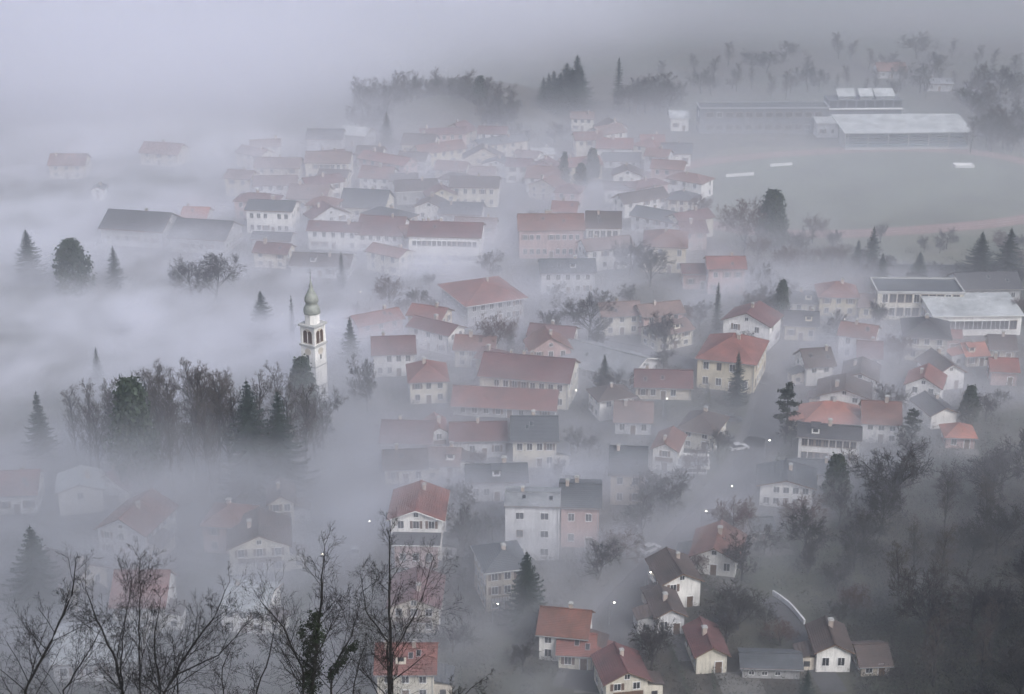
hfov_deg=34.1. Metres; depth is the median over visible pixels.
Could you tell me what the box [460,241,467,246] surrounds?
window
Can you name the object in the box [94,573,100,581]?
window
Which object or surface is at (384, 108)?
bare tree
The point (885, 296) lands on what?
window
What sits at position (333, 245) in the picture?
door
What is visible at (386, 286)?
garden tree
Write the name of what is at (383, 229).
house
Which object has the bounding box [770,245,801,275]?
garden tree
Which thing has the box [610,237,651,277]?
bare tree
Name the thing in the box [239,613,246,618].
window
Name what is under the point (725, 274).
window
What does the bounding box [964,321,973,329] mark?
window
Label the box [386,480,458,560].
house
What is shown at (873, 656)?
house
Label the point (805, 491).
window
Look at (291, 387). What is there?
bare tree
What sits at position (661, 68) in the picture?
bare tree
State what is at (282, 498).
house
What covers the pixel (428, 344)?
door
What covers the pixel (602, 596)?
pavement
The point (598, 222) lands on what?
town house
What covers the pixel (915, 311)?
window
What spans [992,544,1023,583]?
bare tree
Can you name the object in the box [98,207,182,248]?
house
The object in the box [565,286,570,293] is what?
door
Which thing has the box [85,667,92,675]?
window
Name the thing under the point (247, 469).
spruce tree
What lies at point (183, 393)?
bare tree
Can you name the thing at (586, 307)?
bare tree
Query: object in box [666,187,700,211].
house
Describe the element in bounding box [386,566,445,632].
house
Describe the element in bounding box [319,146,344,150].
house
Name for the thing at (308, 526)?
hedges
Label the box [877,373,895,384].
yard
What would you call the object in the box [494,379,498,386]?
window
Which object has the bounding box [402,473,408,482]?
door
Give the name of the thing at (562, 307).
garden tree
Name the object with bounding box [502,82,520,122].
bare tree
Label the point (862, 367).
house
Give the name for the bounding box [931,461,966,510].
bare tree
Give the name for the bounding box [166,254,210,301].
bare tree
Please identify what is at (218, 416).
bare tree
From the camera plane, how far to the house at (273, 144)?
583.38 m
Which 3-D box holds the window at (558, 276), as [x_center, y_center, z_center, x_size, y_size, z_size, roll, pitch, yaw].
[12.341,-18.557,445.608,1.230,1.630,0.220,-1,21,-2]
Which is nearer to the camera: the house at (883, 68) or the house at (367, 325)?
the house at (367, 325)
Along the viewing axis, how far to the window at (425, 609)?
281.56 m
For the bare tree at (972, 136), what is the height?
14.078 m
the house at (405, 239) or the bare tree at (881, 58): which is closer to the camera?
the house at (405, 239)
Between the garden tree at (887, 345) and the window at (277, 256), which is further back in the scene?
the window at (277, 256)
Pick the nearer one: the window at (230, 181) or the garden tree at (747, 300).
the garden tree at (747, 300)
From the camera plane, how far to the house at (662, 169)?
547.80 m
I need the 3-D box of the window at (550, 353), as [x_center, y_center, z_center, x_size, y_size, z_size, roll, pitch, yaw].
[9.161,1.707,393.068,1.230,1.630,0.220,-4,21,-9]
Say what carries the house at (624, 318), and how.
on the ground at (110, 84)
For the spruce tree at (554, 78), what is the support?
on the ground at (110, 84)
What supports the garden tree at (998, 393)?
on the ground at (110, 84)
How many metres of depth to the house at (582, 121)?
620.55 m
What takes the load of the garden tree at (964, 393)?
on the ground at (110, 84)
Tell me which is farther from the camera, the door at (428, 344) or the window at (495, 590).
the door at (428, 344)
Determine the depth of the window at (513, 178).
552.34 m
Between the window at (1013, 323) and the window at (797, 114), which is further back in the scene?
the window at (797, 114)
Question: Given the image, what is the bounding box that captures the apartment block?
[504,485,560,560]
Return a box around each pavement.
[296,424,336,693]
[344,423,375,693]
[453,318,778,374]
[464,329,768,384]
[552,383,758,687]
[619,360,794,645]
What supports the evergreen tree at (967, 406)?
on the ground at (110, 84)
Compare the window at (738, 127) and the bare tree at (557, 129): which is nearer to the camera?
the bare tree at (557, 129)
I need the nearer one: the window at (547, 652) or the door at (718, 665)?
the door at (718, 665)
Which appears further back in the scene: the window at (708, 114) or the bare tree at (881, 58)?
the bare tree at (881, 58)
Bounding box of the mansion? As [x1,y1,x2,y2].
[695,332,769,393]
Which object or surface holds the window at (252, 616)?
in the house at (246, 599)
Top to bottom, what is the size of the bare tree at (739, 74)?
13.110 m
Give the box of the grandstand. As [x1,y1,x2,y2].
[831,113,971,149]
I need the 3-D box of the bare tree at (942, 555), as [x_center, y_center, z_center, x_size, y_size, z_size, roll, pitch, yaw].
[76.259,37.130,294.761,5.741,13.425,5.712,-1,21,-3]
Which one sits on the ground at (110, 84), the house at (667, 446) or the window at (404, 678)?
the house at (667, 446)
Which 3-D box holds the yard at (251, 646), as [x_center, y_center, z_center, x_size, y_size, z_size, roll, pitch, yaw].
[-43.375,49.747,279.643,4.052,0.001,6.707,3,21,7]
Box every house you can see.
[0,464,45,514]
[41,547,110,613]
[47,152,91,178]
[55,464,117,515]
[90,181,107,200]
[93,487,178,560]
[98,207,182,248]
[100,459,155,504]
[108,564,186,632]
[138,139,189,166]
[180,203,214,218]
[199,497,259,553]
[218,579,290,633]
[223,166,259,195]
[226,507,308,574]
[232,188,283,218]
[234,144,274,168]
[244,195,301,232]
[249,135,281,156]
[249,231,296,248]
[251,237,296,268]
[252,172,298,199]
[253,154,303,179]
[266,477,311,525]
[285,179,334,211]
[288,251,357,278]
[301,172,345,198]
[303,147,354,176]
[303,200,351,232]
[304,193,343,210]
[306,218,362,250]
[317,166,351,187]
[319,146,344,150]
[340,187,395,219]
[345,304,405,344]
[354,142,386,167]
[354,213,409,250]
[357,147,418,172]
[357,163,399,189]
[360,204,419,220]
[364,242,415,275]
[370,331,416,376]
[373,637,454,693]
[378,414,435,453]
[382,443,439,483]
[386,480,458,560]
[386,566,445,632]
[388,170,418,192]
[393,176,438,204]
[398,147,432,173]
[398,217,439,249]
[400,130,440,150]
[405,302,454,330]
[405,313,466,354]
[409,139,467,167]
[413,191,447,220]
[418,125,467,144]
[423,181,458,200]
[423,411,449,446]
[428,441,476,476]
[433,158,471,180]
[438,169,476,186]
[438,199,486,220]
[447,119,477,144]
[449,172,501,206]
[449,416,507,457]
[452,329,499,367]
[454,213,499,241]
[462,143,503,165]
[464,455,528,501]
[467,163,498,175]
[469,133,529,156]
[470,540,540,612]
[472,343,516,373]
[477,123,509,138]
[480,154,506,177]
[504,155,535,183]
[510,409,570,467]
[512,145,544,160]
[517,209,584,257]
[523,325,572,356]
[524,163,561,191]
[525,319,579,338]
[526,174,567,201]
[529,144,554,158]
[532,154,559,165]
[535,601,608,661]
[537,255,596,294]
[550,197,579,212]
[553,181,585,210]
[556,154,603,180]
[559,475,601,547]
[570,110,594,130]
[571,129,603,156]
[575,234,635,270]
[585,209,621,237]
[586,382,642,420]
[587,121,627,137]
[590,641,664,693]
[593,117,627,137]
[594,297,640,335]
[595,134,633,159]
[602,148,641,167]
[603,178,632,202]
[608,443,647,504]
[610,184,669,217]
[612,161,642,180]
[613,399,653,434]
[623,176,669,191]
[629,204,677,232]
[632,582,687,634]
[633,136,660,158]
[633,363,692,400]
[634,299,686,335]
[638,131,665,141]
[638,316,695,351]
[640,546,704,606]
[642,228,688,272]
[643,145,674,171]
[649,156,687,181]
[650,425,686,471]
[661,140,692,165]
[664,205,715,236]
[665,170,715,199]
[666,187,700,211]
[668,110,690,130]
[673,218,708,249]
[676,519,746,577]
[677,406,729,452]
[679,263,706,288]
[682,616,730,673]
[703,251,747,293]
[721,300,783,350]
[744,515,776,543]
[756,459,816,508]
[783,308,819,340]
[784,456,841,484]
[786,344,836,385]
[788,287,818,310]
[788,397,861,432]
[792,615,854,671]
[808,373,872,408]
[814,278,860,316]
[830,355,880,399]
[836,318,881,358]
[851,640,893,675]
[856,336,883,363]
[857,293,886,318]
[858,395,902,443]
[872,60,907,77]
[900,313,952,360]
[903,362,947,405]
[909,390,960,428]
[914,347,967,389]
[924,75,953,91]
[939,422,978,448]
[946,340,990,366]
[947,329,962,348]
[963,80,996,94]
[983,330,1018,357]
[984,351,1020,385]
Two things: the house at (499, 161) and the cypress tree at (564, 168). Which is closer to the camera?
the cypress tree at (564, 168)
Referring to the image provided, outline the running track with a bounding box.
[641,147,1023,237]
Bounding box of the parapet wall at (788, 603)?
[772,590,804,623]
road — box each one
[307,423,367,693]
[352,410,766,447]
[452,321,776,381]
[500,193,545,323]
[562,359,787,692]
[760,597,847,692]
[794,361,1023,400]
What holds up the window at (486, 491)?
in the house at (491, 481)
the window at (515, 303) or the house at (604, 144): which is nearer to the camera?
the window at (515, 303)
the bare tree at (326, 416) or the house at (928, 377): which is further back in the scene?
the house at (928, 377)
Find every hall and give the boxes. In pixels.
[305,128,345,150]
[341,125,377,146]
[559,338,660,389]
[921,292,1023,335]
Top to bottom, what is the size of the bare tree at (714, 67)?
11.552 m
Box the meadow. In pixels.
[698,146,1023,264]
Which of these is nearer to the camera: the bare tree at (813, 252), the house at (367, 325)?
the house at (367, 325)
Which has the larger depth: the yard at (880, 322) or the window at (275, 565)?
the yard at (880, 322)
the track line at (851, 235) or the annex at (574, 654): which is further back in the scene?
the track line at (851, 235)
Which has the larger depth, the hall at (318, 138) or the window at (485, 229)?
the hall at (318, 138)
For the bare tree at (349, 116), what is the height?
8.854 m
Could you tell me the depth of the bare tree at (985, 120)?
592.72 m
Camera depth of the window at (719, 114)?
614.68 m
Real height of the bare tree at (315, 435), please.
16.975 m
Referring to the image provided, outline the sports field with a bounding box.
[688,152,1023,229]
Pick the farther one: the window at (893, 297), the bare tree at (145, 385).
the window at (893, 297)
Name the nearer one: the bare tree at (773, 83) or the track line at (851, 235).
the track line at (851, 235)
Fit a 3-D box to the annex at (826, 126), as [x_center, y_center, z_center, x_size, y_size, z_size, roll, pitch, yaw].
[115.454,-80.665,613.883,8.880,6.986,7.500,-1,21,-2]
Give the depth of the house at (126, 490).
328.24 m
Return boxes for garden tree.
[371,275,402,307]
[391,298,409,313]
[405,285,434,304]
[421,270,437,289]
[430,621,474,655]
[439,598,477,625]
[443,568,473,599]
[445,476,480,509]
[453,517,481,557]
[453,623,480,650]
[469,449,485,462]
[475,249,503,276]
[476,510,504,542]
[503,641,535,670]
[536,309,562,324]
[544,281,566,301]
[551,296,586,324]
[552,457,566,478]
[557,473,579,486]
[562,426,587,452]
[576,435,599,456]
[585,287,611,316]
[586,328,609,342]
[589,367,625,384]
[593,370,616,385]
[593,527,645,567]
[615,283,641,301]
[627,467,676,505]
[628,616,679,669]
[633,485,665,520]
[650,345,677,368]
[679,446,711,478]
[683,304,697,320]
[688,298,713,322]
[688,551,709,576]
[690,312,708,326]
[704,495,759,535]
[705,428,734,461]
[705,577,778,629]
[710,603,745,644]
[720,530,757,580]
[739,293,773,307]
[740,330,756,336]
[743,233,772,263]
[743,290,766,301]
[745,261,783,291]
[749,282,775,303]
[750,524,789,555]
[755,603,780,626]
[758,617,800,645]
[767,289,791,307]
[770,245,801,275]
[773,278,798,295]
[775,421,797,448]
[777,491,830,536]
[786,227,820,250]
[798,213,829,243]
[798,548,817,574]
[801,536,821,557]
[815,561,853,588]
[822,229,844,249]
[822,311,849,344]
[825,597,859,621]
[828,559,855,583]
[837,582,874,616]
[853,261,876,285]
[862,255,895,276]
[866,382,913,412]
[869,300,891,324]
[875,223,888,243]
[877,334,902,359]
[878,255,898,263]
[884,335,906,359]
[886,333,917,364]
[917,235,930,252]
[932,226,959,249]
[932,261,949,271]
[935,238,946,252]
[938,265,950,277]
[954,260,965,271]
[957,390,982,406]
[972,392,1001,421]
[991,229,1016,249]
[992,388,1013,406]
[1008,268,1023,280]
[1010,293,1023,324]
[1013,233,1023,249]
[1014,249,1023,264]
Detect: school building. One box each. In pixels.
[406,217,485,265]
[437,276,528,326]
[477,349,580,409]
[696,101,829,133]
[796,418,862,465]
[870,277,965,319]
[946,271,1023,301]
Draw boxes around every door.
[13,503,21,513]
[119,546,126,557]
[239,621,247,632]
[256,563,264,573]
[268,260,272,267]
[317,270,321,277]
[331,243,335,249]
[381,265,384,272]
[396,367,401,376]
[401,689,409,693]
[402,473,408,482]
[410,624,417,632]
[426,341,430,350]
[426,394,431,403]
[442,257,446,264]
[446,468,452,476]
[471,359,475,367]
[481,447,487,456]
[494,491,500,500]
[498,313,502,321]
[504,601,511,609]
[506,410,512,417]
[536,458,542,467]
[549,251,553,257]
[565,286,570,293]
[579,658,587,669]
[584,537,591,547]
[613,261,617,268]
[619,326,624,334]
[630,425,635,434]
[660,390,665,399]
[661,462,667,470]
[667,265,671,272]
[672,622,680,634]
[673,339,677,348]
[686,595,693,606]
[697,242,701,249]
[700,281,704,288]
[701,441,706,450]
[709,564,716,575]
[714,661,722,672]
[723,286,728,293]
[759,533,766,543]
[781,497,788,507]
[798,332,803,340]
[877,433,883,443]
[877,668,885,675]
[953,379,959,388]
[963,440,970,448]
[978,357,984,365]
[1006,377,1013,385]
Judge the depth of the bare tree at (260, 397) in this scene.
331.21 m
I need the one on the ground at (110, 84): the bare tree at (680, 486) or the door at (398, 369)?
the bare tree at (680, 486)
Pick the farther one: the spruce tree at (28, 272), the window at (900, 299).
the spruce tree at (28, 272)
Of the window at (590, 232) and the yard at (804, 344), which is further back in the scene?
the window at (590, 232)
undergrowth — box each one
[0,158,1023,693]
[830,430,1023,693]
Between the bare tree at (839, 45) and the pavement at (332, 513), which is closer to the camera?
the pavement at (332, 513)
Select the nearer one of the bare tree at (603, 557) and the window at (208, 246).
the bare tree at (603, 557)
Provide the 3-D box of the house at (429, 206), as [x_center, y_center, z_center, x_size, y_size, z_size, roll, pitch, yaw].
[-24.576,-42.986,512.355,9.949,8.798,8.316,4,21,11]
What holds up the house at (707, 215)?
on the ground at (110, 84)
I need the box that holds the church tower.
[298,273,327,406]
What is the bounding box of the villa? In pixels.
[405,357,449,403]
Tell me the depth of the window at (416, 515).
303.95 m
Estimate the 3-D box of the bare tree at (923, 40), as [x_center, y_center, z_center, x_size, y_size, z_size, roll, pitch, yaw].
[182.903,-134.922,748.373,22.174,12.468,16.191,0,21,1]
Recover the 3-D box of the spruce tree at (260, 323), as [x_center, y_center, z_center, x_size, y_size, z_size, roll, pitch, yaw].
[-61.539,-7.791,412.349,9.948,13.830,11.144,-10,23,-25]
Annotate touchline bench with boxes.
[726,172,753,176]
[770,162,791,166]
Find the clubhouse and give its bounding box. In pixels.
[824,88,903,115]
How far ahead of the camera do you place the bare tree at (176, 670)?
56.34 m
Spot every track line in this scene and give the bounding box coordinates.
[688,150,1020,231]
[692,149,1021,233]
[698,149,1022,235]
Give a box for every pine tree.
[51,237,97,299]
[471,75,488,104]
[773,381,801,443]
[898,407,922,441]
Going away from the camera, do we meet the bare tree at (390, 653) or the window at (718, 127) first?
the bare tree at (390, 653)
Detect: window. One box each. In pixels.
[0,501,10,508]
[23,500,34,507]
[59,668,67,676]
[69,667,83,676]
[77,492,83,499]
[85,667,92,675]
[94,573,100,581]
[94,666,108,675]
[101,530,112,538]
[102,544,113,552]
[116,610,128,615]
[118,533,124,540]
[123,665,130,674]
[132,535,138,543]
[133,236,139,241]
[133,548,139,556]
[147,532,152,541]
[151,238,158,242]
[181,242,188,247]
[206,244,213,249]
[208,528,219,535]
[211,541,217,549]
[227,622,233,628]
[228,179,234,184]
[235,549,247,557]
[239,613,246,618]
[250,614,262,619]
[250,624,263,630]
[253,548,265,556]
[256,540,261,544]
[262,225,269,230]
[270,504,281,511]
[272,547,283,555]
[272,560,284,568]
[276,255,283,258]
[284,504,290,510]
[288,169,294,173]
[311,241,318,246]
[312,164,318,168]
[321,242,327,246]
[326,269,333,274]
[333,183,339,188]
[339,215,345,220]
[359,244,366,248]
[377,367,382,373]
[385,445,394,448]
[387,356,391,361]
[387,367,391,373]
[388,472,398,479]
[389,266,395,272]
[395,608,402,615]
[396,356,400,361]
[397,520,403,528]
[399,553,405,560]
[401,677,408,683]
[405,355,410,361]
[407,608,420,616]
[410,521,421,528]
[412,384,421,389]
[413,512,418,517]
[415,394,419,400]
[415,471,420,478]
[417,254,421,259]
[419,677,426,683]
[419,689,426,693]
[420,240,427,245]
[425,521,437,528]
[425,609,432,616]
[425,622,432,629]
[426,383,431,388]
[426,553,432,561]
[436,433,441,439]
[437,255,441,260]
[437,344,443,350]
[437,383,442,388]
[438,393,442,399]
[447,255,451,260]
[450,241,457,246]
[455,255,461,260]
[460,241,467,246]
[469,445,474,451]
[472,316,476,322]
[473,488,478,495]
[479,189,485,193]
[483,409,488,413]
[483,488,489,495]
[484,228,491,231]
[488,574,500,580]
[488,586,500,594]
[491,603,497,608]
[492,445,501,451]
[493,409,502,414]
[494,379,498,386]
[503,380,507,386]
[504,572,510,579]
[504,584,510,593]
[509,167,515,171]
[509,176,515,180]
[510,381,518,387]
[513,300,520,305]
[513,310,520,316]
[515,512,523,519]
[516,530,522,537]
[517,443,522,450]
[519,381,528,387]
[521,235,528,239]
[527,443,532,450]
[537,443,542,450]
[539,383,543,388]
[540,412,549,414]
[540,513,548,519]
[540,530,548,537]
[540,548,548,555]
[544,443,554,450]
[544,637,551,643]
[544,648,551,656]
[546,457,551,463]
[547,234,554,239]
[548,351,553,355]
[556,274,560,279]
[557,385,562,391]
[560,350,565,355]
[561,657,574,664]
[562,234,566,239]
[568,513,574,520]
[568,533,573,541]
[575,234,579,239]
[582,369,586,376]
[583,285,591,290]
[585,513,591,521]
[586,141,592,145]
[588,230,592,237]
[594,230,599,237]
[600,230,605,236]
[601,251,608,256]
[606,401,611,406]
[610,683,623,691]
[616,493,622,500]
[617,477,622,484]
[619,424,624,430]
[624,674,629,679]
[629,377,633,385]
[629,493,639,500]
[631,326,635,331]
[632,477,638,484]
[633,681,640,689]
[638,389,647,395]
[641,424,646,430]
[650,389,655,395]
[659,450,669,456]
[667,584,679,590]
[670,180,676,184]
[671,389,675,395]
[677,250,681,255]
[679,575,684,580]
[685,440,690,446]
[686,279,694,284]
[687,469,695,472]
[697,233,703,238]
[702,376,708,383]
[703,361,708,369]
[706,112,712,117]
[706,125,712,129]
[711,285,717,290]
[711,550,716,555]
[713,272,717,277]
[715,378,721,385]
[716,125,722,129]
[717,112,722,117]
[717,363,721,370]
[723,272,730,277]
[723,563,729,571]
[725,125,732,129]
[726,112,732,117]
[729,364,734,372]
[731,323,739,329]
[734,272,741,277]
[735,125,742,129]
[736,112,742,116]
[745,125,751,129]
[746,112,752,116]
[755,125,761,129]
[756,112,762,116]
[762,671,767,675]
[763,496,769,503]
[765,125,771,129]
[766,112,772,116]
[773,486,779,492]
[773,497,778,503]
[775,112,782,116]
[775,125,781,129]
[783,487,789,493]
[785,112,792,116]
[785,125,791,129]
[786,329,795,335]
[792,487,798,494]
[794,125,801,129]
[795,112,801,116]
[801,438,807,445]
[801,451,806,457]
[802,488,808,494]
[805,112,811,116]
[805,125,810,129]
[808,330,813,336]
[808,439,814,446]
[808,452,813,457]
[812,452,822,458]
[813,439,823,446]
[819,453,829,458]
[821,657,829,666]
[822,440,828,447]
[823,298,831,303]
[829,101,836,106]
[829,440,835,447]
[836,441,842,448]
[837,657,844,666]
[839,101,845,106]
[843,441,849,448]
[843,454,850,461]
[844,349,849,355]
[845,337,850,343]
[846,299,854,303]
[848,101,855,106]
[850,442,856,449]
[852,398,857,402]
[857,101,864,106]
[865,669,872,673]
[866,101,873,106]
[867,425,872,429]
[876,101,882,106]
[878,426,884,430]
[882,294,887,302]
[885,101,892,106]
[889,294,896,302]
[889,307,894,315]
[889,435,894,441]
[894,101,901,106]
[896,307,903,315]
[897,294,904,302]
[904,308,910,315]
[905,294,912,302]
[910,338,918,343]
[910,350,915,356]
[912,308,918,315]
[912,386,917,392]
[913,294,919,302]
[924,339,929,344]
[937,340,941,345]
[949,321,955,328]
[951,439,956,444]
[955,321,964,329]
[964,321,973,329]
[968,358,976,363]
[973,321,981,329]
[982,320,990,329]
[991,320,1000,329]
[1000,320,1008,329]
[1009,320,1017,328]
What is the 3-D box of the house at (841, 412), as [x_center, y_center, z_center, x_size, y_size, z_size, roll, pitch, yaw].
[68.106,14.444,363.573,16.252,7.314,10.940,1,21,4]
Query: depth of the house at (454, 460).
340.92 m
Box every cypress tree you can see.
[558,151,572,182]
[571,162,591,197]
[772,279,790,328]
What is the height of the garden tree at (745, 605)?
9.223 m
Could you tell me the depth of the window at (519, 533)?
305.48 m
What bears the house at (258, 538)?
on the ground at (110, 84)
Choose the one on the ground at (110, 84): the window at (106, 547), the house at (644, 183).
the house at (644, 183)
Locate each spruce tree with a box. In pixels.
[0,525,78,629]
[12,230,49,288]
[16,390,72,470]
[88,348,109,387]
[98,374,164,488]
[103,246,127,292]
[215,381,276,505]
[246,291,279,347]
[252,392,320,504]
[288,296,298,341]
[333,316,368,369]
[334,253,348,290]
[374,112,400,150]
[499,552,550,641]
[504,324,516,352]
[533,77,552,108]
[538,73,553,105]
[542,73,576,117]
[549,71,556,86]
[550,63,586,109]
[550,68,592,114]
[568,54,603,109]
[578,69,591,110]
[585,147,600,180]
[588,355,612,395]
[610,58,626,110]
[711,283,722,333]
[722,352,748,408]
[796,670,817,693]
[842,240,863,275]
[860,225,882,278]
[863,254,891,288]
[905,252,928,276]
[951,233,999,272]
[992,230,1023,282]
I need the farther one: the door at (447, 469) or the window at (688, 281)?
the window at (688, 281)
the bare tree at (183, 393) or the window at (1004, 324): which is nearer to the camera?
the bare tree at (183, 393)
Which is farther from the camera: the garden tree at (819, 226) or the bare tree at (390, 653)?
the garden tree at (819, 226)
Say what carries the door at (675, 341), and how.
in the house at (684, 327)
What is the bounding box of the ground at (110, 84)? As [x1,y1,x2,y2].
[0,0,1023,693]
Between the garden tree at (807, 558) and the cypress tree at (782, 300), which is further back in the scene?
the cypress tree at (782, 300)
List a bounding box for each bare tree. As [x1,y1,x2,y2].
[0,541,157,693]
[56,541,200,693]
[61,385,91,462]
[74,378,102,466]
[82,403,108,468]
[92,378,118,467]
[97,374,123,458]
[118,562,294,693]
[131,367,163,444]
[142,369,173,478]
[145,358,173,449]
[151,370,194,475]
[153,389,186,491]
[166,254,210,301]
[172,357,208,449]
[174,359,213,481]
[181,252,246,304]
[185,365,222,476]
[192,398,222,493]
[192,599,282,693]
[196,371,235,483]
[202,368,238,474]
[208,367,237,448]
[214,381,243,453]
[239,521,404,693]
[245,369,272,458]
[257,409,274,476]
[261,360,288,413]
[274,384,305,450]
[284,372,305,451]
[290,383,323,475]
[295,384,348,449]
[299,395,324,465]
[324,507,471,693]
[344,105,352,124]
[346,353,377,411]
[348,76,370,117]
[349,106,358,125]
[351,85,366,117]
[352,631,493,693]
[358,79,406,110]
[365,82,378,107]
[366,107,392,126]
[368,77,383,110]
[369,103,390,125]
[378,79,391,106]
[387,70,404,108]
[388,75,425,101]
[391,81,403,107]
[397,72,413,105]
[412,71,423,99]
[416,80,433,98]
[425,67,440,95]
[430,73,464,95]
[433,77,442,95]
[441,76,455,95]
[443,503,484,548]
[448,74,464,94]
[449,77,497,105]
[457,68,474,95]
[462,74,473,99]
[473,95,485,115]
[475,311,518,347]
[477,76,494,106]
[477,108,486,124]
[484,107,519,125]
[486,105,511,124]
[487,98,495,120]
[490,82,504,110]
[492,87,503,113]
[493,90,524,113]
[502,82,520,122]
[504,105,519,120]
[507,100,519,127]
[517,125,536,137]
[546,122,570,142]
[556,123,571,141]
[557,290,618,340]
[577,536,625,583]
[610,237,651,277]
[610,494,655,542]
[613,86,650,114]
[615,73,661,114]
[620,79,659,112]
[631,243,676,286]
[637,72,677,110]
[642,310,682,351]
[643,82,679,112]
[646,466,693,515]
[657,60,666,74]
[658,81,689,114]
[685,66,711,93]
[687,53,699,72]
[689,192,713,209]
[700,73,721,93]
[708,54,721,76]
[715,197,770,252]
[724,41,739,66]
[725,70,744,86]
[732,61,742,91]
[740,48,764,71]
[743,51,787,73]
[748,67,756,89]
[767,72,777,100]
[771,40,807,60]
[777,503,840,552]
[778,248,796,261]
[781,68,793,99]
[781,72,799,92]
[790,60,826,92]
[794,248,801,261]
[803,54,810,67]
[807,246,823,258]
[810,68,831,91]
[812,246,833,266]
[819,477,857,528]
[822,245,845,267]
[828,243,853,267]
[831,32,843,58]
[832,74,840,88]
[836,520,885,572]
[841,436,942,519]
[841,505,892,550]
[842,65,852,85]
[845,40,858,61]
[846,481,911,536]
[866,47,875,69]
[871,50,900,64]
[872,69,880,86]
[877,463,921,493]
[882,77,904,93]
[882,539,914,611]
[887,63,912,88]
[887,560,976,644]
[893,30,942,58]
[893,425,931,461]
[903,513,926,576]
[907,62,931,92]
[919,52,953,72]
[923,76,931,97]
[927,524,959,583]
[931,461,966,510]
[932,57,944,78]
[933,558,951,608]
[936,471,958,530]
[946,442,1023,503]
[946,559,1019,630]
[948,516,1010,567]
[949,38,959,58]
[949,79,1008,123]
[951,81,988,114]
[964,115,981,151]
[964,576,1020,633]
[966,75,978,105]
[968,497,1023,555]
[970,61,998,79]
[970,112,1011,148]
[971,64,986,96]
[971,114,1020,151]
[974,44,986,66]
[975,69,991,90]
[975,475,1000,522]
[979,444,1016,488]
[981,64,1023,103]
[981,83,1002,107]
[982,106,999,147]
[987,71,1005,87]
[990,48,1000,68]
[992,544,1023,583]
[993,113,1023,150]
[994,103,1009,149]
[995,427,1023,484]
[998,116,1016,150]
[999,98,1023,141]
[1000,124,1023,152]
[1004,75,1023,99]
[1007,53,1022,75]
[1009,94,1020,124]
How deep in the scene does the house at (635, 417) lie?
360.58 m
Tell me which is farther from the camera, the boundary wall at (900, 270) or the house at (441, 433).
the boundary wall at (900, 270)
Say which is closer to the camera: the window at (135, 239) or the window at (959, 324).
the window at (959, 324)
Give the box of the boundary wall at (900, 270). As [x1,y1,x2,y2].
[885,264,1023,276]
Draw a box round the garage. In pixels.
[676,453,709,474]
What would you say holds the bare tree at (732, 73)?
on the ground at (110, 84)
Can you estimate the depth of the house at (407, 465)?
337.75 m
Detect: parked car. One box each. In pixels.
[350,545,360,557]
[639,542,661,554]
[728,442,749,451]
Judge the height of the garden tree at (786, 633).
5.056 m
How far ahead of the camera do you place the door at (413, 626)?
282.73 m
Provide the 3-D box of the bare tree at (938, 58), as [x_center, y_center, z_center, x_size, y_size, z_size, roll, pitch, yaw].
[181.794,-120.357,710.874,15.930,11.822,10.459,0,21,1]
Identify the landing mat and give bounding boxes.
[953,163,974,167]
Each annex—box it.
[391,531,441,567]
[555,632,612,669]
[813,116,838,137]
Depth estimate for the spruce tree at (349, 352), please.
395.20 m
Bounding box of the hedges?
[0,284,1023,693]
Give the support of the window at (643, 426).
in the house at (635, 417)
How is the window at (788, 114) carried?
in the school building at (754, 117)
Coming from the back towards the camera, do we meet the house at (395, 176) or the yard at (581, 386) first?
the house at (395, 176)
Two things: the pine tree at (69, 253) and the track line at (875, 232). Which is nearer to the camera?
the pine tree at (69, 253)
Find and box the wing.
[450,385,559,417]
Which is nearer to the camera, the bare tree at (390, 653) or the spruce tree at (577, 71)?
the bare tree at (390, 653)
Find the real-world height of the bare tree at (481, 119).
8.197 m
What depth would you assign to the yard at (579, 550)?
308.62 m
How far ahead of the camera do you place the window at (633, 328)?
418.15 m
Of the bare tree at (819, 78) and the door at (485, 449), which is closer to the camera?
the door at (485, 449)
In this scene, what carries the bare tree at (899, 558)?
on the ground at (110, 84)
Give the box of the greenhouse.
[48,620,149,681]
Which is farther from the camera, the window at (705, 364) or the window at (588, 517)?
the window at (705, 364)
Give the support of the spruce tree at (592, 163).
on the ground at (110, 84)
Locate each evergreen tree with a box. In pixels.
[281,353,321,423]
[753,188,789,250]
[819,452,854,510]
[956,384,981,425]
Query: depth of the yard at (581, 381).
389.20 m
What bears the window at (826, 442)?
in the school building at (818, 440)
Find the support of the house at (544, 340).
on the ground at (110, 84)
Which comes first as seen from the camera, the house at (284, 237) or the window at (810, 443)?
the window at (810, 443)
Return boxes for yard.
[45,610,80,625]
[102,556,141,573]
[222,555,229,565]
[237,633,268,654]
[268,571,289,593]
[406,561,440,571]
[444,477,467,489]
[574,690,599,693]
[575,547,601,569]
[577,382,592,391]
[578,379,590,382]
[668,634,690,661]
[671,347,694,353]
[705,574,736,593]
[714,672,765,693]
[800,341,814,347]
[820,316,827,324]
[842,316,861,321]
[846,465,854,482]
[868,319,888,327]
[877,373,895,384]
[887,444,904,451]
[954,448,983,465]
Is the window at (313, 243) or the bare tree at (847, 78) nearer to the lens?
the window at (313, 243)
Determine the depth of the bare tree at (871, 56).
724.41 m
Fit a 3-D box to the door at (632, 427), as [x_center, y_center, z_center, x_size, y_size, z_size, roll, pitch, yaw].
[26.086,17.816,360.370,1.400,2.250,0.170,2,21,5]
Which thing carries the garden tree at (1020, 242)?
on the ground at (110, 84)
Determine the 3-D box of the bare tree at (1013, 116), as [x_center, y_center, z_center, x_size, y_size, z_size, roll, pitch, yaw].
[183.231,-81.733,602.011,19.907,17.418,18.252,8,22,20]
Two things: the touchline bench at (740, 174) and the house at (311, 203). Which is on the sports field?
the touchline bench at (740, 174)
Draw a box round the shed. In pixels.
[737,647,803,678]

